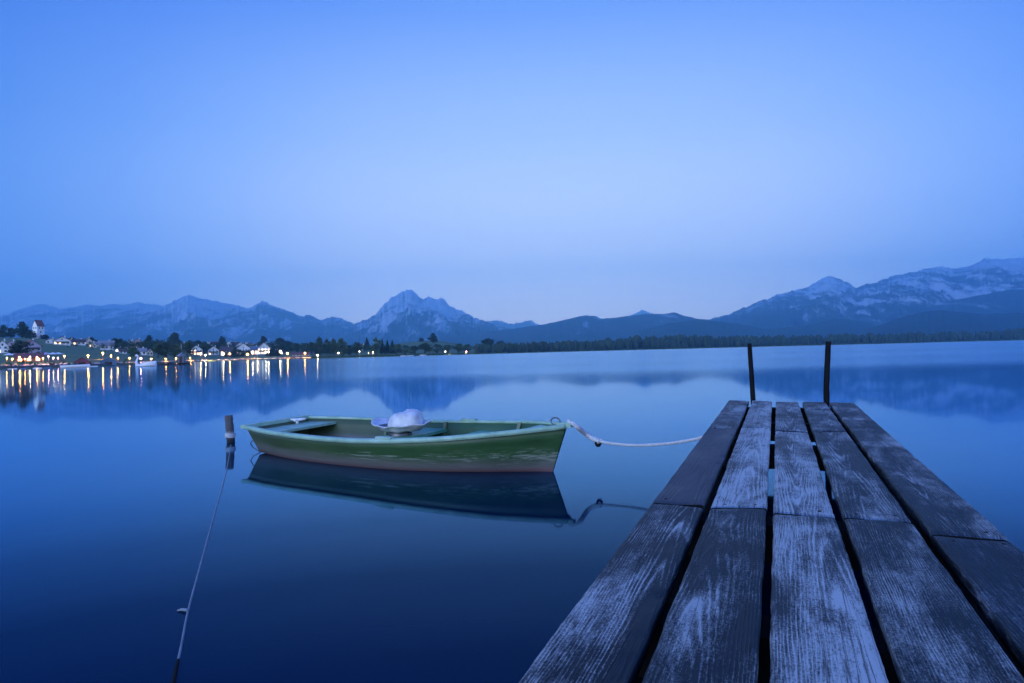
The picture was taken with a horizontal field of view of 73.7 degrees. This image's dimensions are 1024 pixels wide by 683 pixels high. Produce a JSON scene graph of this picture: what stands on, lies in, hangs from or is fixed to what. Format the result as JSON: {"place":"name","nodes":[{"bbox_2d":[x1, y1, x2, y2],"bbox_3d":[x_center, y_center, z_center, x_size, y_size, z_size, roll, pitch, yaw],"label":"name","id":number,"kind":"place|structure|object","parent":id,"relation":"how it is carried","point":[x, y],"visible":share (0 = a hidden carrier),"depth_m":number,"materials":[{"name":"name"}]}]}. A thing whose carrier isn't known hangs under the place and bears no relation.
{"place":"outdoors","nodes":[
{"label":"outdoors","id":0,"kind":"place"},
{"bbox_2d":[8,302,159,314],"bbox_3d":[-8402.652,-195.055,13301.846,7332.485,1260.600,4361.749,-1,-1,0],"label":"distant mountain","id":1,"kind":"structure","parent":0,"point":[138,305],"depth_m":14071.35,"materials":[{"name":"blue stone"}]},
{"bbox_2d":[0,357,310,365],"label":"promenade path","id":2,"kind":"structure","parent":0,"point":[147,361],"depth_m":298.79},
{"bbox_2d":[0,295,352,350],"bbox_3d":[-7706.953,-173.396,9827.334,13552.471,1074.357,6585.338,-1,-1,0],"label":"mountain range","id":3,"kind":"structure","parent":0,"point":[187,318],"depth_m":9305.98,"materials":[{"name":"stone"}]},
{"bbox_2d":[328,290,511,347],"bbox_3d":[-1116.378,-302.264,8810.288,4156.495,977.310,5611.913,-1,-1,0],"label":"rocky mountain","id":4,"kind":"structure","parent":0,"point":[407,316],"depth_m":8182.43,"materials":[{"name":"stone"}]},
{"bbox_2d":[0,338,1010,368],"bbox_3d":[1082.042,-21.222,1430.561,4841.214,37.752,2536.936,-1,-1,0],"label":"lakeside land","id":5,"kind":"structure","parent":0,"point":[71,353],"depth_m":537.11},
{"bbox_2d":[0,324,7,337],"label":"leafy tree","id":6,"kind":"object","parent":5,"relation":"on","point":[3,330],"visible":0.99,"depth_m":651.75,"materials":[{"name":"green plant"}]},
{"bbox_2d":[0,339,8,352],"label":"house","id":7,"kind":"structure","parent":5,"relation":"on","point":[3,347],"depth_m":406.28,"materials":[{"name":"white paint"}]},
{"bbox_2d":[7,339,13,350],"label":"house","id":8,"kind":"structure","parent":5,"relation":"on","point":[11,342],"depth_m":444.24,"materials":[{"name":"white tile"}]},
{"bbox_2d":[6,328,15,337],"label":"leafy tree","id":9,"kind":"object","parent":5,"relation":"on","point":[10,334],"visible":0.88,"depth_m":650.71,"materials":[{"name":"green plant"}]},
{"bbox_2d":[6,340,32,355],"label":"leafy tree","id":10,"kind":"object","parent":5,"relation":"on","point":[16,347],"visible":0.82,"depth_m":351.38,"materials":[{"name":"green plant"}]},
{"bbox_2d":[11,321,29,337],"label":"leafy tree","id":11,"kind":"object","parent":5,"relation":"on","point":[22,329],"visible":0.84,"depth_m":650.24,"materials":[{"name":"green plant"}]},
{"bbox_2d":[13,353,43,361],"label":"terrace hut","id":12,"kind":"object","parent":5,"relation":"on","point":[34,357],"visible":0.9,"depth_m":255.62,"materials":[{"name":"red tile"}]},
{"bbox_2d":[24,330,36,338],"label":"leafy tree","id":13,"kind":"object","parent":5,"relation":"on","point":[30,335],"visible":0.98,"depth_m":635.02,"materials":[{"name":"green plant"}]},
{"bbox_2d":[23,339,42,352],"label":"house","id":14,"kind":"structure","parent":5,"relation":"on","point":[35,347],"depth_m":408.91,"materials":[{"name":"red paint"}]},
{"bbox_2d":[32,320,44,338],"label":"church tower","id":15,"kind":"structure","parent":5,"relation":"on","point":[38,326],"depth_m":645.03,"materials":[{"name":"white paint"}]},
{"bbox_2d":[45,337,54,343],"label":"house","id":16,"kind":"structure","parent":5,"relation":"on","point":[50,340],"depth_m":575.01,"materials":[{"name":"tile"}]},
{"bbox_2d":[52,336,70,345],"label":"house","id":17,"kind":"structure","parent":5,"relation":"on","point":[59,341],"depth_m":564.41,"materials":[{"name":"paint"}]},
{"bbox_2d":[0,363,123,368],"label":"quay kerb","id":18,"kind":"structure","parent":5,"relation":"on","point":[32,366],"depth_m":179.27,"materials":[{"name":"concrete"}]},
{"bbox_2d":[71,338,85,345],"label":"house","id":19,"kind":"structure","parent":5,"relation":"on","point":[81,341],"depth_m":597.74,"materials":[{"name":"tile"}]},
{"bbox_2d":[73,357,89,363],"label":"boathouse","id":20,"kind":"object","parent":5,"relation":"on","point":[82,360],"visible":0.76,"depth_m":196.27,"materials":[{"name":"red tile"}]},
{"bbox_2d":[85,337,92,343],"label":"house","id":21,"kind":"structure","parent":5,"relation":"on","point":[89,339],"depth_m":636.40,"materials":[{"name":"tile"}]},
{"bbox_2d":[88,341,96,347],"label":"house","id":22,"kind":"structure","parent":5,"relation":"on","point":[94,346],"depth_m":572.69,"materials":[{"name":"tile"}]},
{"bbox_2d":[99,339,114,349],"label":"house","id":23,"kind":"structure","parent":5,"relation":"on","point":[107,343],"depth_m":542.29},
{"bbox_2d":[100,357,117,364],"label":"boathouse","id":24,"kind":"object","parent":5,"relation":"on","point":[110,361],"visible":0.9,"depth_m":211.31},
{"bbox_2d":[119,349,126,353],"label":"house","id":25,"kind":"structure","parent":5,"relation":"on","point":[123,351],"depth_m":490.98,"materials":[{"name":"tile"}]},
{"bbox_2d":[126,347,141,356],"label":"leafy tree","id":26,"kind":"object","parent":5,"relation":"on","point":[134,351],"visible":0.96,"depth_m":418.51,"materials":[{"name":"green plant"}]},
{"bbox_2d":[136,347,146,354],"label":"house","id":27,"kind":"structure","parent":5,"relation":"on","point":[143,351],"depth_m":487.71,"materials":[{"name":"white"}]},
{"bbox_2d":[147,349,152,355],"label":"house","id":28,"kind":"structure","parent":5,"relation":"on","point":[150,352],"depth_m":487.86,"materials":[{"name":"tile"}]},
{"bbox_2d":[145,335,155,341],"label":"leafy tree","id":29,"kind":"object","parent":5,"relation":"on","point":[149,337],"visible":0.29,"depth_m":690.93,"materials":[{"name":"green plant"}]},
{"bbox_2d":[152,342,167,357],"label":"leafy tree","id":30,"kind":"object","parent":5,"relation":"on","point":[157,348],"visible":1,"depth_m":440.06,"materials":[{"name":"green plant"}]},
{"bbox_2d":[160,342,175,357],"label":"leafy tree","id":31,"kind":"object","parent":5,"relation":"on","point":[167,347],"visible":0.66,"depth_m":468.02,"materials":[{"name":"green plant"}]},
{"bbox_2d":[167,332,179,343],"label":"leafy tree","id":32,"kind":"object","parent":5,"relation":"on","point":[173,336],"visible":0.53,"depth_m":767.98,"materials":[{"name":"green plant"}]},
{"bbox_2d":[170,344,181,357],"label":"leafy tree","id":33,"kind":"object","parent":5,"relation":"on","point":[176,352],"visible":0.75,"depth_m":496.69,"materials":[{"name":"green plant"}]},
{"bbox_2d":[182,341,194,356],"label":"leafy tree","id":34,"kind":"object","parent":5,"relation":"on","point":[187,347],"visible":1,"depth_m":580.88,"materials":[{"name":"green plant"}]},
{"bbox_2d":[190,344,202,354],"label":"house","id":35,"kind":"structure","parent":5,"relation":"on","point":[197,350],"depth_m":664.10,"materials":[{"name":"paint"}]},
{"bbox_2d":[200,341,209,353],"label":"leafy tree","id":36,"kind":"object","parent":5,"relation":"on","point":[204,348],"visible":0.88,"depth_m":705.34,"materials":[{"name":"green plant"}]},
{"bbox_2d":[207,345,218,354],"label":"house","id":37,"kind":"structure","parent":5,"relation":"on","point":[213,350],"depth_m":696.58,"materials":[{"name":"tile"}]},
{"bbox_2d":[216,336,225,347],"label":"leafy tree","id":38,"kind":"object","parent":5,"relation":"on","point":[221,340],"visible":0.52,"depth_m":857.59,"materials":[{"name":"green plant"}]},
{"bbox_2d":[219,346,232,355],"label":"house","id":39,"kind":"structure","parent":5,"relation":"on","point":[228,349],"depth_m":673.47,"materials":[{"name":"tile"}]},
{"bbox_2d":[228,349,241,357],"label":"leafy tree","id":40,"kind":"object","parent":5,"relation":"on","point":[235,352],"visible":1,"depth_m":587.20,"materials":[{"name":"green plant"}]},
{"bbox_2d":[3,352,479,365],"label":"shoreline undergrowth","id":41,"kind":"object","parent":5,"relation":"on","point":[30,362],"visible":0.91,"depth_m":527.59,"materials":[{"name":"green plant"}]},
{"bbox_2d":[236,342,250,354],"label":"house","id":42,"kind":"structure","parent":5,"relation":"on","point":[243,347],"depth_m":688.05,"materials":[{"name":"tile"}]},
{"bbox_2d":[248,345,258,354],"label":"house","id":43,"kind":"structure","parent":5,"relation":"on","point":[254,349],"depth_m":705.85,"materials":[{"name":"white paint"}]},
{"bbox_2d":[257,336,267,344],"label":"leafy tree","id":44,"kind":"object","parent":5,"relation":"on","point":[263,339],"visible":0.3,"depth_m":863.72,"materials":[{"name":"green plant"}]},
{"bbox_2d":[257,343,269,354],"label":"house","id":45,"kind":"structure","parent":5,"relation":"on","point":[262,348],"depth_m":701.83,"materials":[{"name":"white"}]},
{"bbox_2d":[62,339,474,353],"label":"woodland belt","id":46,"kind":"object","parent":5,"relation":"on","point":[148,345],"visible":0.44,"depth_m":672.91,"materials":[{"name":"green plant"}]},
{"bbox_2d":[265,349,274,356],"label":"leafy tree","id":47,"kind":"object","parent":5,"relation":"on","point":[270,352],"visible":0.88,"depth_m":613.17,"materials":[{"name":"green plant"}]},
{"bbox_2d":[272,350,280,355],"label":"leafy tree","id":48,"kind":"object","parent":5,"relation":"on","point":[277,353],"visible":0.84,"depth_m":631.98,"materials":[{"name":"green plant"}]},
{"bbox_2d":[274,337,286,349],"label":"leafy tree","id":49,"kind":"object","parent":5,"relation":"on","point":[279,339],"visible":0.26,"depth_m":864.91,"materials":[{"name":"green plant"}]},
{"bbox_2d":[291,352,309,355],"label":"house","id":50,"kind":"structure","parent":5,"relation":"on","point":[300,353],"depth_m":621.81,"materials":[{"name":"red tile"}]},
{"bbox_2d":[306,342,317,354],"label":"leafy tree","id":51,"kind":"object","parent":5,"relation":"on","point":[312,344],"visible":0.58,"depth_m":658.19,"materials":[{"name":"green plant"}]},
{"bbox_2d":[314,337,325,355],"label":"tall tree","id":52,"kind":"object","parent":5,"relation":"on","point":[319,350],"visible":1,"depth_m":629.70,"materials":[{"name":"green plant"}]},
{"bbox_2d":[323,339,330,353],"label":"tall tree","id":53,"kind":"object","parent":5,"relation":"on","point":[326,341],"visible":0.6,"depth_m":672.22,"materials":[{"name":"green plant"}]},
{"bbox_2d":[330,338,337,355],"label":"tall tree","id":54,"kind":"object","parent":5,"relation":"on","point":[334,348],"visible":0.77,"depth_m":620.46,"materials":[{"name":"green plant"}]},
{"bbox_2d":[335,337,347,355],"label":"tall tree","id":55,"kind":"object","parent":5,"relation":"on","point":[341,342],"visible":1,"depth_m":614.82,"materials":[{"name":"green plant"}]},
{"bbox_2d":[346,345,351,354],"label":"leafy tree","id":56,"kind":"object","parent":5,"relation":"on","point":[348,348],"visible":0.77,"depth_m":633.84,"materials":[{"name":"green plant"}]},
{"bbox_2d":[350,342,364,354],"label":"leafy tree","id":57,"kind":"object","parent":5,"relation":"on","point":[355,348],"visible":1,"depth_m":628.39,"materials":[{"name":"green plant"}]},
{"bbox_2d":[364,337,370,349],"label":"fir tree","id":58,"kind":"object","parent":5,"relation":"on","point":[366,343],"visible":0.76,"depth_m":835.30,"materials":[{"name":"green plant"}]},
{"bbox_2d":[370,337,382,354],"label":"tall tree","id":59,"kind":"object","parent":5,"relation":"on","point":[374,347],"visible":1,"depth_m":603.20,"materials":[{"name":"green plant"}]},
{"bbox_2d":[379,339,385,353],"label":"fir tree","id":60,"kind":"object","parent":5,"relation":"on","point":[382,349],"visible":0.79,"depth_m":634.88,"materials":[{"name":"green plant"}]},
{"bbox_2d":[385,340,389,352],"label":"fir tree","id":61,"kind":"object","parent":5,"relation":"on","point":[387,347],"visible":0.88,"depth_m":645.55,"materials":[{"name":"green plant"}]},
{"bbox_2d":[388,340,396,353],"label":"fir tree","id":62,"kind":"object","parent":5,"relation":"on","point":[392,351],"visible":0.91,"depth_m":637.74,"materials":[{"name":"green plant"}]},
{"bbox_2d":[392,344,402,353],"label":"leafy tree","id":63,"kind":"object","parent":5,"relation":"on","point":[397,347],"visible":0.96,"depth_m":615.75,"materials":[{"name":"green plant"}]},
{"bbox_2d":[399,345,415,353],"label":"bush","id":64,"kind":"object","parent":5,"relation":"on","point":[405,347],"visible":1,"depth_m":613.34,"materials":[{"name":"green plant"}]},
{"bbox_2d":[410,346,419,353],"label":"bush","id":65,"kind":"object","parent":5,"relation":"on","point":[413,348],"visible":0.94,"depth_m":635.06,"materials":[{"name":"green plant"}]},
{"bbox_2d":[417,343,432,352],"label":"leafy tree","id":66,"kind":"object","parent":5,"relation":"on","point":[425,347],"visible":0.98,"depth_m":654.98,"materials":[{"name":"green plant"}]},
{"bbox_2d":[427,333,437,342],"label":"leafy tree","id":67,"kind":"object","parent":5,"relation":"on","point":[432,338],"visible":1,"depth_m":951.61,"materials":[{"name":"green plant"}]},
{"bbox_2d":[431,344,447,352],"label":"bush","id":68,"kind":"object","parent":5,"relation":"on","point":[439,346],"visible":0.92,"depth_m":671.73,"materials":[{"name":"green plant"}]},
{"bbox_2d":[442,345,452,352],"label":"bush","id":69,"kind":"object","parent":5,"relation":"on","point":[449,347],"visible":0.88,"depth_m":696.61,"materials":[{"name":"green plant"}]},
{"bbox_2d":[452,343,462,352],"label":"leafy tree","id":70,"kind":"object","parent":5,"relation":"on","point":[459,347],"visible":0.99,"depth_m":723.21,"materials":[{"name":"green plant"}]},
{"bbox_2d":[462,344,472,351],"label":"bush","id":71,"kind":"object","parent":5,"relation":"on","point":[466,346],"visible":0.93,"depth_m":766.75,"materials":[{"name":"green plant"}]},
{"bbox_2d":[481,338,494,346],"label":"leafy tree","id":72,"kind":"object","parent":5,"relation":"on","point":[487,341],"visible":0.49,"depth_m":888.71,"materials":[{"name":"green plant"}]},
{"bbox_2d":[474,328,1023,352],"bbox_3d":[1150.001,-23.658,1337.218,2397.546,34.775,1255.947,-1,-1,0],"label":"forest","id":73,"kind":"object","parent":5,"relation":"on","point":[637,342],"visible":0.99,"depth_m":1223.89,"materials":[{"name":"plant"}]},
{"bbox_2d":[0,340,1023,682],"bbox_3d":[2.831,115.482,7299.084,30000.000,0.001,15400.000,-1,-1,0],"label":"lake water","id":74,"kind":"structure","parent":0,"point":[110,490],"depth_m":5.48,"materials":[{"name":"blue liquid"}]},
{"bbox_2d":[60,363,89,367],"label":"motorboat","id":75,"kind":"object","parent":74,"relation":"on","point":[74,365],"visible":0.77,"depth_m":159.20,"materials":[{"name":"white paint"}]},
{"bbox_2d":[134,354,156,366],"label":"swan boat","id":76,"kind":"object","parent":74,"relation":"on","point":[149,363],"visible":0.92,"depth_m":149.43,"materials":[{"name":"white paint"}]},
{"bbox_2d":[150,360,189,364],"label":"pontoon","id":77,"kind":"object","parent":74,"relation":"on","point":[168,363],"visible":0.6,"depth_m":180.41,"materials":[{"name":"wood"}]},
{"bbox_2d":[176,353,185,362],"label":"pontoon hut","id":78,"kind":"object","parent":77,"relation":"on","point":[181,357],"visible":1,"depth_m":182.32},
{"bbox_2d":[171,445,230,682],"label":"mooring line","id":79,"kind":"object","parent":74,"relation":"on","point":[174,676],"visible":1,"depth_m":3.17,"materials":[{"name":"grey fabric"}]},
{"bbox_2d":[224,415,235,442],"bbox_3d":[-3.879,1.614,9.477,0.193,1.187,0.140,-1,-1,-34],"label":"mooring stake","id":80,"kind":"object","parent":74,"relation":"in","point":[230,434],"visible":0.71,"depth_m":9.42,"materials":[{"name":"brown wood"}]},
{"bbox_2d":[240,415,572,471],"bbox_3d":[-1.235,1.082,7.556,4.287,0.614,1.526,-2,1,32],"label":"rowing boat","id":81,"kind":"object","parent":74,"relation":"on","point":[468,445],"visible":0.88,"depth_m":6.83,"materials":[{"name":"green paint"}]},
{"bbox_2d":[371,409,431,436],"bbox_3d":[-1.262,0.909,7.690,0.744,0.294,0.502,-2,1,24],"label":"seat shell","id":82,"kind":"object","parent":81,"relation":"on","point":[407,422],"visible":1,"depth_m":7.55,"materials":[{"name":"white plastic"}]},
{"bbox_2d":[567,419,701,446],"bbox_3d":[1.179,0.843,6.117,1.464,0.263,0.195,-2,-1,29],"label":"mooring rope","id":83,"kind":"object","parent":81,"relation":"attached to","point":[588,435],"visible":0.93,"depth_m":6.25,"materials":[{"name":"white fabric"}]},
{"bbox_2d":[519,341,1023,682],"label":"wooden jetty","id":84,"kind":"object","parent":74,"relation":"in","point":[673,593],"visible":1,"depth_m":1.94,"materials":[{"name":"grey wood"}]},
{"bbox_2d":[0,0,1023,324],"label":"sky","id":85,"kind":"structure","parent":0,"point":[542,162],"materials":[{"name":"blue"}]},
{"bbox_2d":[486,320,538,328],"bbox_3d":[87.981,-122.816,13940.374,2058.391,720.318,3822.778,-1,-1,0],"label":"distant mountain","id":86,"kind":"structure","parent":0,"point":[496,323],"depth_m":14386.54,"materials":[{"name":"blue stone"}]},
{"bbox_2d":[440,312,741,345],"bbox_3d":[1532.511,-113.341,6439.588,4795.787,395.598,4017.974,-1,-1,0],"label":"wooded ridge","id":87,"kind":"structure","parent":0,"point":[585,328],"depth_m":6321.13,"materials":[{"name":"plant"}]},
{"bbox_2d":[630,310,652,315],"bbox_3d":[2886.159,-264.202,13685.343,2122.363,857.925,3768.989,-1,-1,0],"label":"distant mountain","id":88,"kind":"structure","parent":0,"point":[642,312],"depth_m":14436.66,"materials":[{"name":"blue stone"}]},
{"bbox_2d":[640,319,877,339],"bbox_3d":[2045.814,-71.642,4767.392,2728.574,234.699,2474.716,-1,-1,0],"label":"wooded foothill","id":89,"kind":"structure","parent":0,"point":[714,329],"depth_m":4805.22,"materials":[{"name":"plant"}]},
{"bbox_2d":[710,257,1023,328],"bbox_3d":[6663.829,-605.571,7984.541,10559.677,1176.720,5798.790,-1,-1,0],"label":"mountain range","id":90,"kind":"structure","parent":0,"point":[878,303],"depth_m":7496.47,"materials":[{"name":"stone"}]},
{"bbox_2d":[852,310,1023,336],"bbox_3d":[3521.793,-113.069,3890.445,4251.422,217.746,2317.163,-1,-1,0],"label":"wooded foothill","id":91,"kind":"structure","parent":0,"point":[933,322],"depth_m":3758.47,"materials":[{"name":"plant"}]},
{"bbox_2d":[921,287,1023,313],"bbox_3d":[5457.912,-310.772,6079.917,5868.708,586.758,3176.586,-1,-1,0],"label":"wooded ridge","id":92,"kind":"structure","parent":0,"point":[1010,301],"depth_m":6085.38,"materials":[{"name":"plant"}]}
]}

